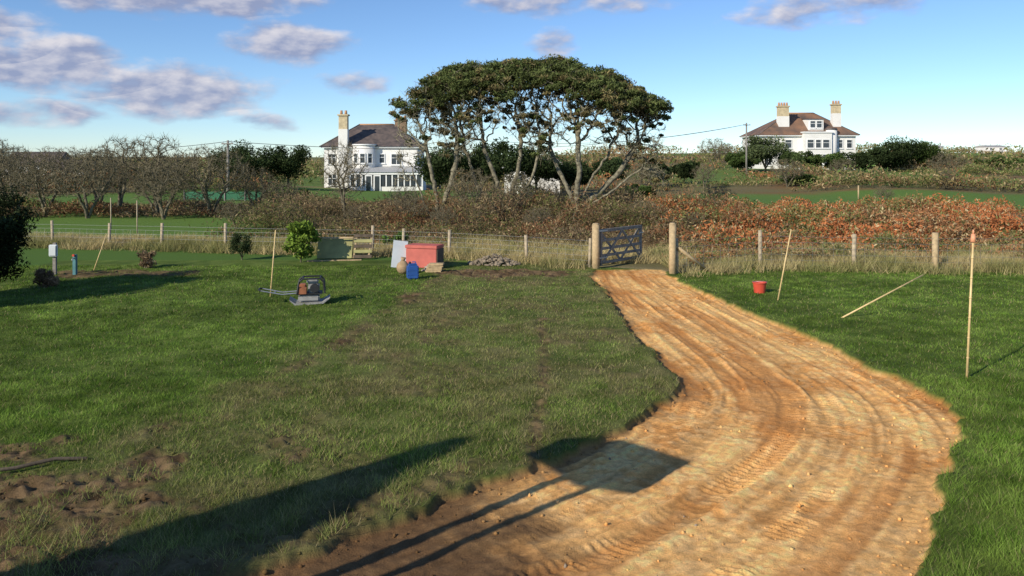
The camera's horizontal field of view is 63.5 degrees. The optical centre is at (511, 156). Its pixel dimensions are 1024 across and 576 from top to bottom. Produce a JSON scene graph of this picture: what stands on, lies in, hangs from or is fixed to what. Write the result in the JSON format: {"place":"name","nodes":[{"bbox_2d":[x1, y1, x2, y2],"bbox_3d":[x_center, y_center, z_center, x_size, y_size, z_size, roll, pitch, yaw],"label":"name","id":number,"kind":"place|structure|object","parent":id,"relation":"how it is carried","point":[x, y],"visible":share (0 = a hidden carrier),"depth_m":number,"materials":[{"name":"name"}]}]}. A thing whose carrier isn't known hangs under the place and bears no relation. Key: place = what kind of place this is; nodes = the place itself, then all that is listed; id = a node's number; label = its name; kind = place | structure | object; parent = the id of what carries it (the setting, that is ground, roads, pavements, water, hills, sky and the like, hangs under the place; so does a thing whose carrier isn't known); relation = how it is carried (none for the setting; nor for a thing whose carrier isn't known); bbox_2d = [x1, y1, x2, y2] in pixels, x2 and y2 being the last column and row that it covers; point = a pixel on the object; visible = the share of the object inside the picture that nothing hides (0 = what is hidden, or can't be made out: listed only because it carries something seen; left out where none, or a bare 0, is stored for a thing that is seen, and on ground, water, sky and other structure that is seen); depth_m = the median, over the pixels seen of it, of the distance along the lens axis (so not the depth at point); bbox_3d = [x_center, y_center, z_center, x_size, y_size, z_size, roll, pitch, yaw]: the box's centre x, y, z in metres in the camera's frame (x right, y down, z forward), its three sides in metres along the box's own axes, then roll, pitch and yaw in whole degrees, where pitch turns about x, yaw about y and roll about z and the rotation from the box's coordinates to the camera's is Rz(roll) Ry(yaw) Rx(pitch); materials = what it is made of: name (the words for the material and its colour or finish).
{"place":"outdoors","nodes":[
{"label":"outdoors","id":0,"kind":"place"},
{"bbox_2d":[321,147,421,147],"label":"eaves fascia","id":1,"kind":"structure","parent":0,"point":[382,147],"depth_m":109.65,"materials":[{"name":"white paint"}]},
{"bbox_2d":[321,125,422,146],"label":"roof","id":2,"kind":"structure","parent":1,"relation":"on","point":[381,135],"depth_m":111.51,"materials":[{"name":"tile"}]},
{"bbox_2d":[348,172,419,174],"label":"sunroom beam","id":3,"kind":"structure","parent":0,"point":[385,173],"depth_m":105.65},
{"bbox_2d":[351,166,421,171],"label":"sunroom roof","id":4,"kind":"structure","parent":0,"point":[385,169],"depth_m":107.54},
{"bbox_2d":[0,153,1023,575],"bbox_3d":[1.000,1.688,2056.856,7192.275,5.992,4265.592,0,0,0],"label":"ground","id":5,"kind":"structure","parent":0,"point":[706,333],"depth_m":10.90,"materials":[{"name":"plant"}]},
{"bbox_2d":[0,184,41,282],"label":"conifer bush","id":6,"kind":"object","parent":5,"relation":"on","point":[13,232],"visible":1,"depth_m":21.32,"materials":[{"name":"green plant"}]},
{"bbox_2d":[0,147,43,194],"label":"bare tree","id":7,"kind":"object","parent":5,"relation":"on","point":[15,170],"visible":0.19,"depth_m":52.10,"materials":[{"name":"brown plant"}]},
{"bbox_2d":[0,142,56,210],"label":"bare tree","id":8,"kind":"object","parent":5,"relation":"on","point":[2,172],"visible":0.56,"depth_m":48.82,"materials":[{"name":"brown plant"}]},
{"bbox_2d":[6,154,76,216],"bbox_3d":[-26.582,1.719,47.017,4.188,3.790,3.891,0,0,36],"label":"bare tree","id":9,"kind":"object","parent":5,"relation":"on","point":[35,181],"visible":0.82,"depth_m":46.56,"materials":[{"name":"brown plant"}]},
{"bbox_2d":[0,457,86,471],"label":"fallen branch","id":10,"kind":"object","parent":5,"relation":"on","point":[39,462],"visible":1,"depth_m":9.30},
{"bbox_2d":[32,267,60,287],"bbox_3d":[-12.407,3.319,22.022,0.703,0.776,0.684,0,0,-43],"label":"dead fern stump","id":11,"kind":"object","parent":5,"relation":"on","point":[41,274],"visible":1,"depth_m":21.97,"materials":[{"name":"brown plant"}]},
{"bbox_2d":[49,243,57,273],"bbox_3d":[-13.550,3.075,24.448,0.240,1.050,0.185,0,0,0],"label":"meter box post","id":12,"kind":"object","parent":5,"relation":"on","point":[53,250],"visible":0.87,"depth_m":24.39,"materials":[{"name":"plastic"}]},
{"bbox_2d":[26,145,83,191],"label":"bare tree","id":13,"kind":"object","parent":5,"relation":"on","point":[58,152],"visible":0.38,"depth_m":95.76,"materials":[{"name":"brown plant"}]},
{"bbox_2d":[42,147,130,217],"bbox_3d":[-23.633,1.506,46.057,4.547,4.217,4.678,0,0,36],"label":"bare tree","id":14,"kind":"object","parent":5,"relation":"on","point":[80,179],"visible":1,"depth_m":45.79,"materials":[{"name":"brown plant"}]},
{"bbox_2d":[63,146,131,204],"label":"bare tree","id":15,"kind":"object","parent":5,"relation":"on","point":[94,193],"visible":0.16,"depth_m":55.62,"materials":[{"name":"brown plant"}]},
{"bbox_2d":[82,135,153,206],"bbox_3d":[-25.130,1.083,52.853,5.067,5.269,4.790,0,0,-3],"label":"bare tree","id":16,"kind":"object","parent":5,"relation":"on","point":[121,189],"visible":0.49,"depth_m":52.70,"materials":[{"name":"brown plant"}]},
{"bbox_2d":[136,249,156,267],"bbox_3d":[-11.508,3.295,26.022,0.595,0.814,0.698,0,0,-38],"label":"dead fern stump","id":17,"kind":"object","parent":5,"relation":"on","point":[147,261],"visible":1,"depth_m":25.92,"materials":[{"name":"brown plant"}]},
{"bbox_2d":[119,156,185,211],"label":"bare tree","id":18,"kind":"object","parent":5,"relation":"on","point":[130,188],"visible":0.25,"depth_m":50.74,"materials":[{"name":"brown plant"}]},
{"bbox_2d":[118,132,197,213],"bbox_3d":[-21.123,1.061,49.107,5.067,5.269,4.789,0,0,-26],"label":"bare tree","id":19,"kind":"object","parent":5,"relation":"on","point":[146,160],"visible":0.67,"depth_m":48.57,"materials":[{"name":"brown plant"}]},
{"bbox_2d":[128,160,199,219],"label":"bare tree","id":20,"kind":"object","parent":5,"relation":"on","point":[163,213],"visible":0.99,"depth_m":45.29,"materials":[{"name":"brown plant"}]},
{"bbox_2d":[0,192,349,217],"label":"hedge bottom","id":21,"kind":"object","parent":5,"relation":"on","point":[183,207],"visible":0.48,"depth_m":48.34,"materials":[{"name":"brown plant"}]},
{"bbox_2d":[168,144,252,216],"bbox_3d":[-17.232,1.348,47.521,4.943,4.584,5.084,0,0,-42],"label":"bare tree","id":22,"kind":"object","parent":5,"relation":"on","point":[205,183],"visible":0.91,"depth_m":47.18,"materials":[{"name":"brown plant"}]},
{"bbox_2d":[183,190,259,200],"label":"green netting fence","id":23,"kind":"object","parent":5,"relation":"on","point":[234,196],"visible":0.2,"depth_m":65.98,"materials":[{"name":"fabric"}]},
{"bbox_2d":[215,199,255,229],"bbox_3d":[-13.171,2.737,39.510,2.103,1.650,2.163,0,0,-44],"label":"hawthorn bush","id":24,"kind":"object","parent":5,"relation":"on","point":[235,206],"visible":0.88,"depth_m":39.32,"materials":[{"name":"brown plant"}]},
{"bbox_2d":[228,232,252,259],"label":"dark shrub","id":25,"kind":"object","parent":5,"relation":"on","point":[237,242],"visible":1,"depth_m":27.89,"materials":[{"name":"green plant"}]},
{"bbox_2d":[216,139,276,177],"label":"pine tree","id":26,"kind":"object","parent":5,"relation":"on","point":[257,162],"visible":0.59,"depth_m":96.04,"materials":[{"name":"green plant"}]},
{"bbox_2d":[0,161,503,192],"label":"garden hedging","id":27,"kind":"object","parent":5,"relation":"on","point":[217,180],"visible":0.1,"depth_m":91.61,"materials":[{"name":"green plant"}]},
{"bbox_2d":[229,167,280,210],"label":"bare tree","id":28,"kind":"object","parent":5,"relation":"on","point":[246,187],"visible":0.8,"depth_m":48.77,"materials":[{"name":"brown plant"}]},
{"bbox_2d":[257,180,305,208],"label":"bare tree","id":29,"kind":"object","parent":5,"relation":"on","point":[282,191],"visible":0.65,"depth_m":47.79,"materials":[{"name":"brown plant"}]},
{"bbox_2d":[263,144,312,185],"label":"pine tree","id":30,"kind":"object","parent":5,"relation":"on","point":[289,166],"visible":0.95,"depth_m":97.72,"materials":[{"name":"green plant"}]},
{"bbox_2d":[258,275,329,304],"bbox_3d":[-5.177,3.184,19.680,1.654,0.629,0.560,0,0,-12],"label":"plate compactor","id":31,"kind":"object","parent":5,"relation":"on","point":[311,295],"visible":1,"depth_m":19.58,"materials":[{"name":"grey metal"}]},
{"bbox_2d":[281,220,322,262],"bbox_3d":[-6.917,2.887,27.372,1.294,1.638,1.254,0,0,0],"label":"laurel shrub","id":32,"kind":"object","parent":5,"relation":"on","point":[303,234],"visible":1,"depth_m":27.14,"materials":[{"name":"green plant"}]},
{"bbox_2d":[306,234,372,261],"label":"leaning panels","id":33,"kind":"object","parent":5,"relation":"on","point":[335,247],"visible":0.92,"depth_m":28.16,"materials":[{"name":"green wood"}]},
{"bbox_2d":[318,139,370,220],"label":"bare tree","id":34,"kind":"object","parent":5,"relation":"on","point":[336,171],"visible":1,"depth_m":44.31,"materials":[{"name":"brown plant"}]},
{"bbox_2d":[343,205,370,228],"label":"hawthorn bush","id":35,"kind":"object","parent":5,"relation":"on","point":[350,212],"visible":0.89,"depth_m":39.97,"materials":[{"name":"brown plant"}]},
{"bbox_2d":[324,148,423,187],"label":"walls","id":36,"kind":"structure","parent":5,"relation":"on","point":[387,152],"depth_m":110.00,"materials":[{"name":"paint"}]},
{"bbox_2d":[338,129,348,187],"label":"chimney stack","id":37,"kind":"object","parent":36,"relation":"on","point":[343,135],"visible":0.43,"depth_m":109.45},
{"bbox_2d":[353,146,375,185],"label":"round bay","id":38,"kind":"object","parent":36,"relation":"attached to","point":[372,150],"visible":0.14,"depth_m":108.67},
{"bbox_2d":[350,186,425,190],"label":"sunroom plinth","id":39,"kind":"structure","parent":5,"relation":"on","point":[385,188],"depth_m":105.80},
{"bbox_2d":[380,230,410,244],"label":"bramble bush","id":40,"kind":"object","parent":5,"relation":"on","point":[389,238],"visible":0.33,"depth_m":30.51,"materials":[{"name":"green plant"}]},
{"bbox_2d":[391,240,407,267],"bbox_3d":[-3.555,3.084,26.118,0.558,0.889,0.203,0,0,-14],"label":"leaning sheet","id":41,"kind":"object","parent":5,"relation":"on","point":[399,251],"visible":0.79,"depth_m":26.10,"materials":[{"name":"white plastic"}]},
{"bbox_2d":[382,185,426,215],"bbox_3d":[-6.026,2.544,46.972,2.704,2.063,2.629,0,0,19],"label":"hawthorn bush","id":42,"kind":"object","parent":5,"relation":"on","point":[400,189],"visible":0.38,"depth_m":46.88,"materials":[{"name":"brown plant"}]},
{"bbox_2d":[386,192,430,225],"bbox_3d":[-5.202,2.625,41.465,2.524,1.925,2.454,0,0,-21],"label":"hawthorn bush","id":43,"kind":"object","parent":5,"relation":"on","point":[414,210],"visible":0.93,"depth_m":41.45,"materials":[{"name":"brown plant"}]},
{"bbox_2d":[406,261,418,278],"bbox_3d":[-2.850,3.255,23.700,0.334,0.495,0.274,0,0,-17],"label":"jerry can","id":44,"kind":"object","parent":5,"relation":"on","point":[412,270],"visible":1,"depth_m":23.59,"materials":[{"name":"blue plastic"}]},
{"bbox_2d":[405,243,443,267],"bbox_3d":[-2.757,3.154,26.102,1.075,0.760,0.650,0,0,16],"label":"storage chest","id":45,"kind":"object","parent":5,"relation":"on","point":[422,255],"visible":0.75,"depth_m":25.83,"materials":[{"name":"red paint"}]},
{"bbox_2d":[388,61,480,222],"bbox_3d":[-4.093,-0.716,44.030,5.247,8.880,4.181,0,0,0],"label":"pine tree","id":46,"kind":"object","parent":5,"relation":"on","point":[427,96],"visible":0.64,"depth_m":43.24,"materials":[{"name":"green plant"}]},
{"bbox_2d":[408,146,475,196],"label":"bush","id":47,"kind":"object","parent":5,"relation":"on","point":[442,166],"visible":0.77,"depth_m":71.03,"materials":[{"name":"green plant"}]},
{"bbox_2d":[429,204,457,228],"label":"hawthorn bush","id":48,"kind":"object","parent":5,"relation":"on","point":[441,217],"visible":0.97,"depth_m":38.43,"materials":[{"name":"brown plant"}]},
{"bbox_2d":[445,166,500,223],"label":"bare tree","id":49,"kind":"object","parent":5,"relation":"on","point":[471,186],"visible":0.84,"depth_m":41.93,"materials":[{"name":"brown plant"}]},
{"bbox_2d":[184,183,770,236],"bbox_3d":[-1.938,2.503,47.501,26.082,2.564,25.191,0,0,0],"label":"bramble scrub","id":50,"kind":"object","parent":5,"relation":"on","point":[592,213],"visible":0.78,"depth_m":39.79,"materials":[{"name":"brown plant"}]},
{"bbox_2d":[465,203,496,227],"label":"hawthorn bush","id":51,"kind":"object","parent":5,"relation":"on","point":[480,212],"visible":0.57,"depth_m":39.85,"materials":[{"name":"brown plant"}]},
{"bbox_2d":[0,279,970,575],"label":"soil clods","id":52,"kind":"object","parent":5,"relation":"on","point":[264,571],"visible":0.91,"depth_m":8.50,"materials":[{"name":"soil"}]},
{"bbox_2d":[430,57,551,219],"bbox_3d":[-0.994,-0.897,43.968,7.047,9.156,5.328,0,0,0],"label":"pine tree","id":53,"kind":"object","parent":5,"relation":"on","point":[505,80],"visible":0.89,"depth_m":42.86,"materials":[{"name":"green plant"}]},
{"bbox_2d":[467,253,520,266],"bbox_3d":[-0.587,3.343,26.905,1.756,0.381,1.224,0,0,0],"label":"rubble pile","id":54,"kind":"object","parent":5,"relation":"on","point":[496,260],"visible":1,"depth_m":26.66,"materials":[{"name":"stone"}]},
{"bbox_2d":[465,136,531,190],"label":"bush","id":55,"kind":"object","parent":5,"relation":"on","point":[499,160],"visible":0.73,"depth_m":72.87,"materials":[{"name":"green plant"}]},
{"bbox_2d":[203,215,826,249],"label":"undergrowth","id":56,"kind":"object","parent":5,"relation":"on","point":[505,234],"visible":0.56,"depth_m":33.98,"materials":[{"name":"brown plant"}]},
{"bbox_2d":[495,173,535,222],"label":"bare tree","id":57,"kind":"object","parent":5,"relation":"on","point":[520,189],"visible":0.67,"depth_m":42.25,"materials":[{"name":"brown plant"}]},
{"bbox_2d":[502,167,559,193],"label":"garden shed","id":58,"kind":"structure","parent":5,"relation":"on","point":[550,182],"depth_m":82.00,"materials":[{"name":"white"}]},
{"bbox_2d":[50,220,1023,273],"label":"wire fence","id":59,"kind":"object","parent":5,"relation":"on","point":[935,244],"visible":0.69,"depth_m":26.15,"materials":[{"name":"grey metal"}]},
{"bbox_2d":[522,206,553,231],"bbox_3d":[1.198,2.894,38.223,1.682,1.283,1.636,0,0,-29],"label":"hawthorn bush","id":60,"kind":"object","parent":5,"relation":"on","point":[534,217],"visible":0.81,"depth_m":38.08,"materials":[{"name":"brown plant"}]},
{"bbox_2d":[515,147,567,192],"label":"bush","id":61,"kind":"object","parent":5,"relation":"on","point":[545,169],"visible":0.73,"depth_m":73.89,"materials":[{"name":"green plant"}]},
{"bbox_2d":[527,178,567,204],"bbox_3d":[2.035,2.275,46.977,2.921,2.292,3.004,0,0,10],"label":"hawthorn bush","id":62,"kind":"object","parent":5,"relation":"on","point":[557,192],"visible":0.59,"depth_m":46.81,"materials":[{"name":"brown plant"}]},
{"bbox_2d":[76,142,1023,183],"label":"scrub","id":63,"kind":"object","parent":5,"relation":"on","point":[616,153],"visible":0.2,"depth_m":190.77,"materials":[{"name":"green plant"}]},
{"bbox_2d":[546,157,595,189],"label":"bush","id":64,"kind":"object","parent":5,"relation":"on","point":[569,172],"visible":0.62,"depth_m":76.88,"materials":[{"name":"green plant"}]},
{"bbox_2d":[592,223,599,268],"bbox_3d":[2.620,2.944,25.850,0.240,1.720,0.240,0,0,0],"label":"gate post","id":65,"kind":"object","parent":5,"relation":"on","point":[595,248],"visible":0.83,"depth_m":25.75,"materials":[{"name":"brown wood"}]},
{"bbox_2d":[599,225,642,265],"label":"field gate","id":66,"kind":"structure","parent":65,"relation":"attached to","point":[610,247],"depth_m":26.73,"materials":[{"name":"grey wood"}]},
{"bbox_2d":[519,54,673,220],"bbox_3d":[4.422,-0.879,44.054,8.662,9.147,6.711,0,0,0],"label":"pine tree","id":67,"kind":"object","parent":5,"relation":"on","point":[600,89],"visible":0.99,"depth_m":42.81,"materials":[{"name":"green plant"}]},
{"bbox_2d":[591,156,631,186],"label":"bush","id":68,"kind":"object","parent":5,"relation":"on","point":[613,164],"visible":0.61,"depth_m":93.84,"materials":[{"name":"green plant"}]},
{"bbox_2d":[606,183,643,207],"bbox_3d":[6.349,2.476,46.482,2.578,2.153,2.395,0,0,44],"label":"hawthorn bush","id":69,"kind":"object","parent":5,"relation":"on","point":[627,191],"visible":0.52,"depth_m":46.37,"materials":[{"name":"brown plant"}]},
{"bbox_2d":[614,183,655,197],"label":"evergreen bush","id":70,"kind":"object","parent":5,"relation":"on","point":[647,189],"visible":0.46,"depth_m":65.03,"materials":[{"name":"green plant"}]},
{"bbox_2d":[625,162,656,185],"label":"hawthorn bush","id":71,"kind":"object","parent":5,"relation":"on","point":[641,178],"visible":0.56,"depth_m":81.81,"materials":[{"name":"brown plant"}]},
{"bbox_2d":[669,160,699,183],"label":"bush","id":72,"kind":"object","parent":5,"relation":"on","point":[684,170],"visible":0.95,"depth_m":94.72,"materials":[{"name":"green plant"}]},
{"bbox_2d":[669,223,708,273],"bbox_3d":[5.326,2.888,24.784,1.372,1.840,0.220,0,0,-19],"label":"gate post","id":73,"kind":"object","parent":5,"relation":"on","point":[673,245],"visible":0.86,"depth_m":24.52,"materials":[{"name":"brown wood"}]},
{"bbox_2d":[690,163,717,188],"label":"hawthorn bush","id":74,"kind":"object","parent":5,"relation":"on","point":[707,173],"visible":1,"depth_m":85.79,"materials":[{"name":"brown plant"}]},
{"bbox_2d":[695,137,731,167],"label":"bare tree","id":75,"kind":"object","parent":5,"relation":"on","point":[715,151],"visible":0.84,"depth_m":134.72,"materials":[{"name":"brown plant"}]},
{"bbox_2d":[725,152,760,171],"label":"evergreen bush","id":76,"kind":"object","parent":5,"relation":"on","point":[735,160],"visible":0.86,"depth_m":117.52,"materials":[{"name":"green plant"}]},
{"bbox_2d":[743,123,749,174],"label":"utility pole","id":77,"kind":"object","parent":5,"relation":"on","point":[746,151],"visible":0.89,"depth_m":109.90,"materials":[{"name":"grey wood"}]},
{"bbox_2d":[229,124,745,149],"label":"overhead wire","id":78,"kind":"object","parent":77,"relation":"attached to","point":[450,149],"visible":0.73,"depth_m":80.51,"materials":[{"name":"metal"}]},
{"bbox_2d":[752,281,766,292],"bbox_3d":[6.350,3.326,21.193,0.380,0.324,0.384,0,0,0],"label":"bucket","id":79,"kind":"object","parent":5,"relation":"on","point":[759,286],"visible":1,"depth_m":21.07,"materials":[{"name":"red plastic"}]},
{"bbox_2d":[739,135,788,171],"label":"tree","id":80,"kind":"object","parent":5,"relation":"on","point":[762,150],"visible":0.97,"depth_m":118.13,"materials":[{"name":"green plant"}]},
{"bbox_2d":[514,156,1023,194],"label":"hillside scrub","id":81,"kind":"object","parent":5,"relation":"on","point":[893,180],"visible":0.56,"depth_m":84.19,"materials":[{"name":"green plant"}]},
{"bbox_2d":[769,158,807,186],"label":"hawthorn bush","id":82,"kind":"object","parent":5,"relation":"on","point":[785,171],"visible":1,"depth_m":83.75,"materials":[{"name":"brown plant"}]},
{"bbox_2d":[777,149,805,165],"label":"evergreen bush","id":83,"kind":"object","parent":5,"relation":"on","point":[788,154],"visible":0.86,"depth_m":117.10,"materials":[{"name":"green plant"}]},
{"bbox_2d":[742,136,855,169],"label":"walls","id":84,"kind":"structure","parent":5,"relation":"on","point":[796,143],"depth_m":130.00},
{"bbox_2d":[739,135,858,137],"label":"eaves fascia","id":85,"kind":"structure","parent":84,"relation":"on","point":[791,135],"depth_m":129.60,"materials":[{"name":"white paint"}]},
{"bbox_2d":[739,113,858,136],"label":"roof","id":86,"kind":"structure","parent":85,"relation":"on","point":[797,125],"depth_m":131.57,"materials":[{"name":"tile"}]},
{"bbox_2d":[779,172,821,184],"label":"evergreen bush","id":87,"kind":"object","parent":5,"relation":"on","point":[806,176],"visible":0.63,"depth_m":85.16,"materials":[{"name":"green plant"}]},
{"bbox_2d":[802,150,826,169],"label":"evergreen bush","id":88,"kind":"object","parent":5,"relation":"on","point":[818,159],"visible":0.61,"depth_m":119.01,"materials":[{"name":"green plant"}]},
{"bbox_2d":[801,133,831,168],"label":"bay","id":89,"kind":"object","parent":5,"relation":"on","point":[806,136],"visible":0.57,"depth_m":128.60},
{"bbox_2d":[629,190,1023,254],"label":"bracken","id":90,"kind":"object","parent":5,"relation":"on","point":[946,219],"visible":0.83,"depth_m":35.24,"materials":[{"name":"brown plant"}]},
{"bbox_2d":[646,228,1023,263],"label":"verge brambles","id":91,"kind":"object","parent":5,"relation":"on","point":[923,244],"visible":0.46,"depth_m":28.59,"materials":[{"name":"brown plant"}]},
{"bbox_2d":[823,151,851,170],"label":"evergreen bush","id":92,"kind":"object","parent":5,"relation":"on","point":[839,156],"visible":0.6,"depth_m":119.05,"materials":[{"name":"green plant"}]},
{"bbox_2d":[828,157,856,180],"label":"hawthorn bush","id":93,"kind":"object","parent":5,"relation":"on","point":[840,166],"visible":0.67,"depth_m":89.93,"materials":[{"name":"brown plant"}]},
{"bbox_2d":[846,151,878,170],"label":"evergreen bush","id":94,"kind":"object","parent":5,"relation":"on","point":[862,160],"visible":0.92,"depth_m":119.34,"materials":[{"name":"green plant"}]},
{"bbox_2d":[841,274,922,317],"bbox_3d":[8.077,3.113,18.180,2.204,0.989,0.044,0,0,-12],"label":"bamboo cane","id":95,"kind":"object","parent":5,"relation":"on","point":[880,297],"visible":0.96,"depth_m":18.17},
{"bbox_2d":[867,146,901,168],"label":"evergreen bush","id":96,"kind":"object","parent":5,"relation":"on","point":[886,157],"visible":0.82,"depth_m":119.90,"materials":[{"name":"green plant"}]},
{"bbox_2d":[874,135,926,169],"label":"evergreen bush","id":97,"kind":"object","parent":5,"relation":"on","point":[902,148],"visible":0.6,"depth_m":120.89,"materials":[{"name":"green plant"}]},
{"bbox_2d":[909,141,944,169],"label":"evergreen bush","id":98,"kind":"object","parent":5,"relation":"on","point":[929,151],"visible":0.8,"depth_m":121.42,"materials":[{"name":"green plant"}]},
{"bbox_2d":[926,152,968,173],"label":"hawthorn bush","id":99,"kind":"object","parent":5,"relation":"on","point":[953,161],"visible":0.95,"depth_m":94.64,"materials":[{"name":"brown plant"}]},
{"bbox_2d":[966,230,975,377],"bbox_3d":[7.236,2.432,13.066,0.211,2.553,0.089,0,0,-11],"label":"bamboo cane","id":100,"kind":"object","parent":5,"relation":"on","point":[973,238],"visible":0.96,"depth_m":13.04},
{"bbox_2d":[975,145,1006,152],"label":"distant cottage","id":101,"kind":"structure","parent":5,"relation":"on","point":[990,147],"depth_m":258.00,"materials":[{"name":"white paint"}]},
{"bbox_2d":[974,155,1023,169],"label":"evergreen bush","id":102,"kind":"object","parent":5,"relation":"on","point":[1002,159],"visible":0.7,"depth_m":124.47,"materials":[{"name":"green plant"}]},
{"bbox_2d":[0,264,1023,575],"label":"lawn grass","id":103,"kind":"structure","parent":0,"point":[1016,504],"depth_m":12.21,"materials":[{"name":"green plant"}]},
{"bbox_2d":[0,0,1023,156],"label":"sky","id":104,"kind":"structure","parent":0,"point":[80,74],"materials":[{"name":"blue"}]},
{"bbox_2d":[17,230,1023,277],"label":"dry grass","id":105,"kind":"structure","parent":0,"point":[472,251],"depth_m":27.80,"materials":[{"name":"beige plant"}]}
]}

